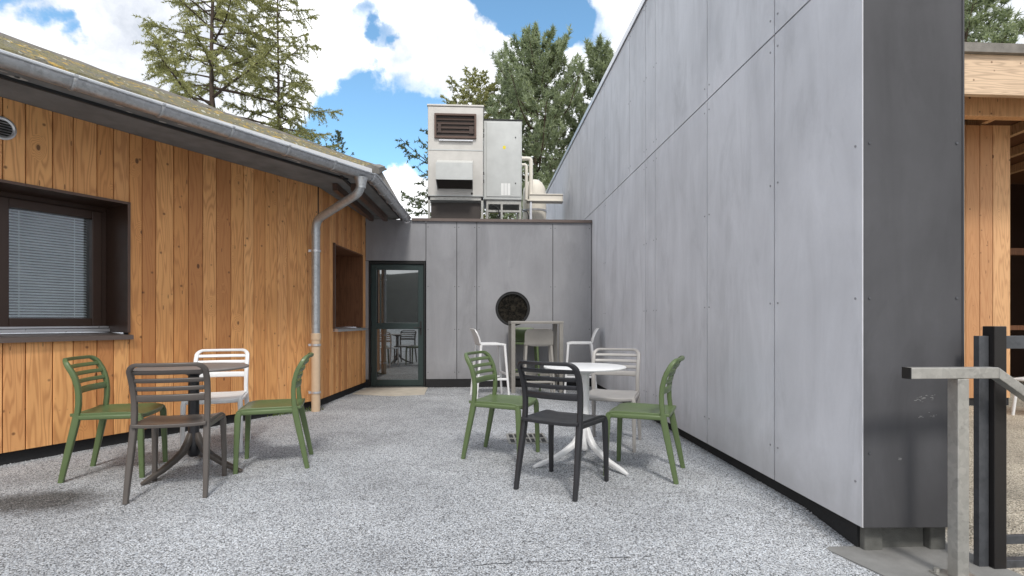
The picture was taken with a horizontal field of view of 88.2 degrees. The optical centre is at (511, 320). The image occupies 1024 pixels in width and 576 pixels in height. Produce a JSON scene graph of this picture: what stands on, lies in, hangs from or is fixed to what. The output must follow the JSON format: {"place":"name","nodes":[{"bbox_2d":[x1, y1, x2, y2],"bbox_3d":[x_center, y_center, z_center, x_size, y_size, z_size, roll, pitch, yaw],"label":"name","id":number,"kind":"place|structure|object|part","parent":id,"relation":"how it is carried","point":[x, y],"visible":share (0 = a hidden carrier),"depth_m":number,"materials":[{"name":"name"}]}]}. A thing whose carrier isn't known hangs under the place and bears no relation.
{"place":"outdoors","nodes":[
{"label":"outdoors","id":0,"kind":"place"},
{"bbox_2d":[363,218,591,387],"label":"link building","id":1,"kind":"structure","parent":0,"point":[436,289],"depth_m":8.65,"materials":[{"name":"grey concrete"}]},
{"bbox_2d":[368,261,425,387],"bbox_3d":[-1.867,0.073,8.611,0.912,2.075,0.139,0,0,-3],"label":"door","id":2,"kind":"structure","parent":1,"relation":"in","point":[397,289],"depth_m":8.62,"materials":[{"name":"clear glass"}]},
{"bbox_2d":[427,104,483,218],"bbox_3d":[-1.082,-2.792,10.282,1.080,2.605,1.275,0,0,-3],"label":"air handling unit","id":3,"kind":"object","parent":1,"relation":"on","point":[455,161],"visible":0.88,"depth_m":10.00,"materials":[{"name":"grey metal"}]},
{"bbox_2d":[483,119,528,218],"bbox_3d":[-0.140,-2.768,11.043,0.912,2.555,0.966,0,0,-3],"label":"air handling unit","id":4,"kind":"object","parent":1,"relation":"on","point":[502,165],"visible":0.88,"depth_m":10.60,"materials":[{"name":"metal"}]},
{"bbox_3d":[-0.170,-3.235,10.602,0.690,1.490,0.011,0,0,-3],"label":"access door","id":5,"kind":"part","parent":4,"relation":"part of","materials":[{"name":"white metal"}]},
{"bbox_2d":[496,292,528,324],"bbox_3d":[0.011,-0.198,8.734,0.552,0.552,0.056,0,0,-3],"label":"round window","id":6,"kind":"structure","parent":1,"relation":"in","point":[512,306],"depth_m":8.73,"materials":[{"name":"glass"}]},
{"bbox_2d":[522,179,546,218],"bbox_3d":[0.495,-2.300,11.649,0.536,1.620,0.536,0,0,-3],"label":"insulated duct","id":7,"kind":"object","parent":1,"relation":"on","point":[539,211],"visible":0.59,"depth_m":11.44,"materials":[{"name":"metal"}]},
{"bbox_2d":[522,156,563,218],"bbox_3d":[0.607,-2.461,11.055,0.915,1.942,0.260,0,0,-3],"label":"pipework","id":8,"kind":"object","parent":1,"relation":"on","point":[531,198],"visible":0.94,"depth_m":10.97,"materials":[{"name":"metal"}]},
{"bbox_2d":[0,332,1023,575],"bbox_3d":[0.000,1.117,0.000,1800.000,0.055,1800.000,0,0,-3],"label":"ground","id":9,"kind":"structure","parent":0,"point":[85,523],"depth_m":3.07,"materials":[{"name":"grey gravel"}]},
{"bbox_2d":[57,355,167,482],"bbox_3d":[-2.865,0.674,3.815,0.523,0.839,0.454,0,0,-15],"label":"chair","id":10,"kind":"object","parent":9,"relation":"on","point":[104,412],"visible":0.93,"depth_m":3.71,"materials":[{"name":"green plastic"}]},
{"bbox_2d":[122,362,226,504],"bbox_3d":[-2.160,0.674,3.421,0.454,0.839,0.523,0,0,-16],"label":"chair","id":11,"kind":"object","parent":9,"relation":"on","point":[207,419],"visible":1,"depth_m":3.26,"materials":[{"name":"grey plastic"}]},
{"bbox_2d":[134,362,248,485],"bbox_3d":[-2.319,0.711,3.870,0.756,0.756,0.762,0,0,-3],"label":"round table","id":12,"kind":"object","parent":9,"relation":"on","point":[192,445],"visible":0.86,"depth_m":3.82,"materials":[{"name":"metal"}]},
{"bbox_2d":[0,32,410,465],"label":"timber building","id":13,"kind":"structure","parent":9,"relation":"on","point":[151,224],"depth_m":4.85,"materials":[{"name":"brown wood"}]},
{"bbox_2d":[0,179,133,342],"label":"window","id":14,"kind":"structure","parent":13,"relation":"in","point":[65,256],"depth_m":4.60,"materials":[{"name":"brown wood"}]},
{"bbox_2d":[333,243,367,331],"bbox_3d":[-2.573,-0.451,7.757,0.515,1.197,1.325,0,0,1],"label":"window","id":15,"kind":"structure","parent":13,"relation":"in","point":[347,264],"depth_m":8.37,"materials":[{"name":"brown wood"}]},
{"bbox_2d":[180,349,250,451],"bbox_3d":[-2.539,0.674,4.561,0.454,0.839,0.523,0,0,-19],"label":"chair","id":16,"kind":"object","parent":9,"relation":"on","point":[239,397],"visible":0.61,"depth_m":4.68,"materials":[{"name":"white plastic"}]},
{"bbox_2d":[132,0,342,144],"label":"larch tree","id":17,"kind":"object","parent":9,"relation":"on","point":[163,66],"visible":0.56,"depth_m":17.41,"materials":[{"name":"green plant"}]},
{"bbox_2d":[233,352,313,473],"bbox_3d":[-1.798,0.674,4.042,0.523,0.839,0.454,0,0,-17],"label":"chair","id":18,"kind":"object","parent":9,"relation":"on","point":[293,405],"visible":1,"depth_m":3.89,"materials":[{"name":"green plastic"}]},
{"bbox_2d":[208,0,341,149],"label":"larch tree","id":19,"kind":"object","parent":9,"relation":"on","point":[302,85],"visible":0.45,"depth_m":19.35,"materials":[{"name":"green plant"}]},
{"bbox_2d":[267,406,323,416],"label":"weeds","id":20,"kind":"object","parent":9,"relation":"on","point":[291,413],"visible":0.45,"depth_m":6.17,"materials":[{"name":"green plant"}]},
{"bbox_2d":[325,130,353,155],"bbox_3d":[-9.809,-4.733,29.850,1.640,12.252,1.502,0,0,-42],"label":"spruce tree","id":21,"kind":"object","parent":9,"relation":"on","point":[337,136],"visible":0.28,"depth_m":29.80,"materials":[{"name":"green plant"}]},
{"bbox_2d":[353,387,427,395],"bbox_3d":[-1.844,1.109,8.075,1.070,0.062,0.900,0,0,-3],"label":"door threshold slab","id":22,"kind":"structure","parent":9,"relation":"on","point":[406,391],"depth_m":8.05,"materials":[{"name":"beige concrete"}]},
{"bbox_2d":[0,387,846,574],"bbox_3d":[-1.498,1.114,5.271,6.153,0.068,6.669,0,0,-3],"label":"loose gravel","id":23,"kind":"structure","parent":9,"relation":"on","point":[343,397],"depth_m":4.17,"materials":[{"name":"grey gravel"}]},
{"bbox_2d":[395,128,485,217],"bbox_3d":[-2.227,-2.652,17.991,4.204,8.091,3.638,0,0,37],"label":"spruce tree","id":24,"kind":"object","parent":9,"relation":"on","point":[418,201],"visible":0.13,"depth_m":17.77,"materials":[{"name":"green plant"}]},
{"bbox_2d":[424,65,512,218],"bbox_3d":[-1.892,-5.839,27.342,5.003,14.464,5.536,0,0,19],"label":"larch tree","id":25,"kind":"object","parent":9,"relation":"on","point":[464,95],"visible":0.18,"depth_m":26.55,"materials":[{"name":"green plant"}]},
{"bbox_2d":[470,328,509,398],"bbox_3d":[-0.346,0.600,7.647,0.539,0.983,0.457,0,0,-15],"label":"bar stool","id":26,"kind":"object","parent":9,"relation":"on","point":[476,337],"visible":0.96,"depth_m":7.51,"materials":[{"name":"white plastic"}]},
{"bbox_2d":[461,351,539,458],"bbox_3d":[-0.093,0.674,4.283,0.523,0.839,0.454,0,0,22],"label":"chair","id":27,"kind":"object","parent":9,"relation":"on","point":[493,401],"visible":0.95,"depth_m":4.25,"materials":[{"name":"green plastic"}]},
{"bbox_2d":[506,433,547,443],"bbox_3d":[0.137,1.106,4.887,0.360,0.048,0.400,0,0,-4],"label":"drain grate","id":28,"kind":"object","parent":9,"relation":"on","point":[530,438],"visible":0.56,"depth_m":4.87,"materials":[{"name":"metal"}]},
{"bbox_2d":[515,327,540,390],"bbox_3d":[0.204,0.600,8.422,0.457,0.983,0.539,0,0,-3],"label":"bar stool","id":29,"kind":"object","parent":9,"relation":"on","point":[520,335],"visible":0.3,"depth_m":8.58,"materials":[{"name":"green plastic"}]},
{"bbox_2d":[477,20,593,218],"bbox_3d":[1.179,-6.580,25.945,7.734,15.960,7.896,0,0,35],"label":"pine tree","id":30,"kind":"object","parent":9,"relation":"on","point":[519,82],"visible":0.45,"depth_m":24.84,"materials":[{"name":"green plant"}]},
{"bbox_2d":[508,321,563,392],"bbox_3d":[0.359,0.547,8.255,0.800,1.085,0.600,0,0,-5],"label":"bar table","id":31,"kind":"object","parent":9,"relation":"on","point":[512,374],"visible":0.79,"depth_m":7.99,"materials":[{"name":"plastic"}]},
{"bbox_2d":[521,329,554,394],"bbox_3d":[0.372,0.600,7.509,0.457,0.983,0.538,0,0,-1],"label":"bar stool","id":32,"kind":"object","parent":9,"relation":"on","point":[538,337],"visible":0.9,"depth_m":7.33,"materials":[{"name":"plastic"}]},
{"bbox_2d":[514,360,608,501],"bbox_3d":[0.330,0.674,3.500,0.454,0.839,0.523,0,0,33],"label":"chair","id":33,"kind":"object","parent":9,"relation":"on","point":[579,420],"visible":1,"depth_m":3.40,"materials":[{"name":"plastic"}]},
{"bbox_2d":[412,433,711,568],"bbox_3d":[0.336,1.087,3.762,1.822,0.001,2.802,0,0,-3],"label":"paving joint","id":34,"kind":"object","parent":9,"relation":"on","point":[533,561],"visible":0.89,"depth_m":2.38,"materials":[{"name":"grey"}]},
{"bbox_2d":[533,363,628,475],"bbox_3d":[0.607,0.717,4.091,0.692,0.744,0.736,0,0,23],"label":"round table","id":35,"kind":"object","parent":9,"relation":"on","point":[586,371],"visible":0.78,"depth_m":3.98,"materials":[{"name":"white plastic"}]},
{"bbox_2d":[564,328,598,392],"bbox_3d":[1.056,0.600,8.002,0.538,0.983,0.457,0,0,6],"label":"bar stool","id":36,"kind":"object","parent":9,"relation":"on","point":[582,343],"visible":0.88,"depth_m":7.82,"materials":[{"name":"white plastic"}]},
{"bbox_2d":[564,32,614,151],"bbox_3d":[4.426,-6.210,25.383,3.979,15.214,3.903,0,0,-24],"label":"pine tree","id":37,"kind":"object","parent":9,"relation":"on","point":[598,62],"visible":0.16,"depth_m":25.10,"materials":[{"name":"green plant"}]},
{"bbox_2d":[589,348,641,451],"bbox_3d":[0.896,0.674,4.688,0.454,0.839,0.523,0,0,19],"label":"chair","id":38,"kind":"object","parent":9,"relation":"on","point":[606,395],"visible":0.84,"depth_m":4.79,"materials":[{"name":"grey plastic"}]},
{"bbox_2d":[603,356,684,483],"bbox_3d":[0.970,0.674,3.814,0.523,0.839,0.454,0,0,24],"label":"chair","id":39,"kind":"object","parent":9,"relation":"on","point":[661,411],"visible":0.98,"depth_m":3.69,"materials":[{"name":"green plastic"}]},
{"bbox_2d":[546,0,963,549],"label":"panel clad wall block","id":40,"kind":"structure","parent":9,"relation":"on","point":[766,197],"depth_m":3.11,"materials":[{"name":"concrete"}]},
{"bbox_2d":[964,0,1023,42],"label":"pine tree","id":41,"kind":"object","parent":9,"relation":"on","point":[975,23],"visible":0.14,"depth_m":20.38,"materials":[{"name":"green plant"}]},
{"bbox_2d":[964,42,1023,405],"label":"timber pavilion","id":42,"kind":"structure","parent":9,"relation":"on","point":[993,184],"depth_m":6.78,"materials":[{"name":"brown wood"}]},
{"bbox_2d":[974,326,1023,568],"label":"guardrail","id":43,"kind":"object","parent":9,"relation":"on","point":[992,537],"visible":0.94,"depth_m":2.44,"materials":[{"name":"metal"}]},
{"bbox_2d":[1011,377,1023,414],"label":"garden chair","id":44,"kind":"object","parent":9,"relation":"on","point":[1018,379],"visible":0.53,"depth_m":6.09,"materials":[{"name":"white plastic"}]},
{"bbox_2d":[0,0,1023,219],"label":"sky","id":45,"kind":"structure","parent":0,"point":[381,63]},
{"bbox_2d":[826,543,1022,575],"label":"concrete apron","id":46,"kind":"object","parent":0,"point":[907,561],"visible":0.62,"depth_m":2.51,"materials":[{"name":"grey concrete"}]},
{"bbox_2d":[902,367,1023,575],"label":"handrail","id":47,"kind":"object","parent":46,"relation":"on","point":[957,378],"visible":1,"depth_m":2.30,"materials":[{"name":"metal"}]}
]}

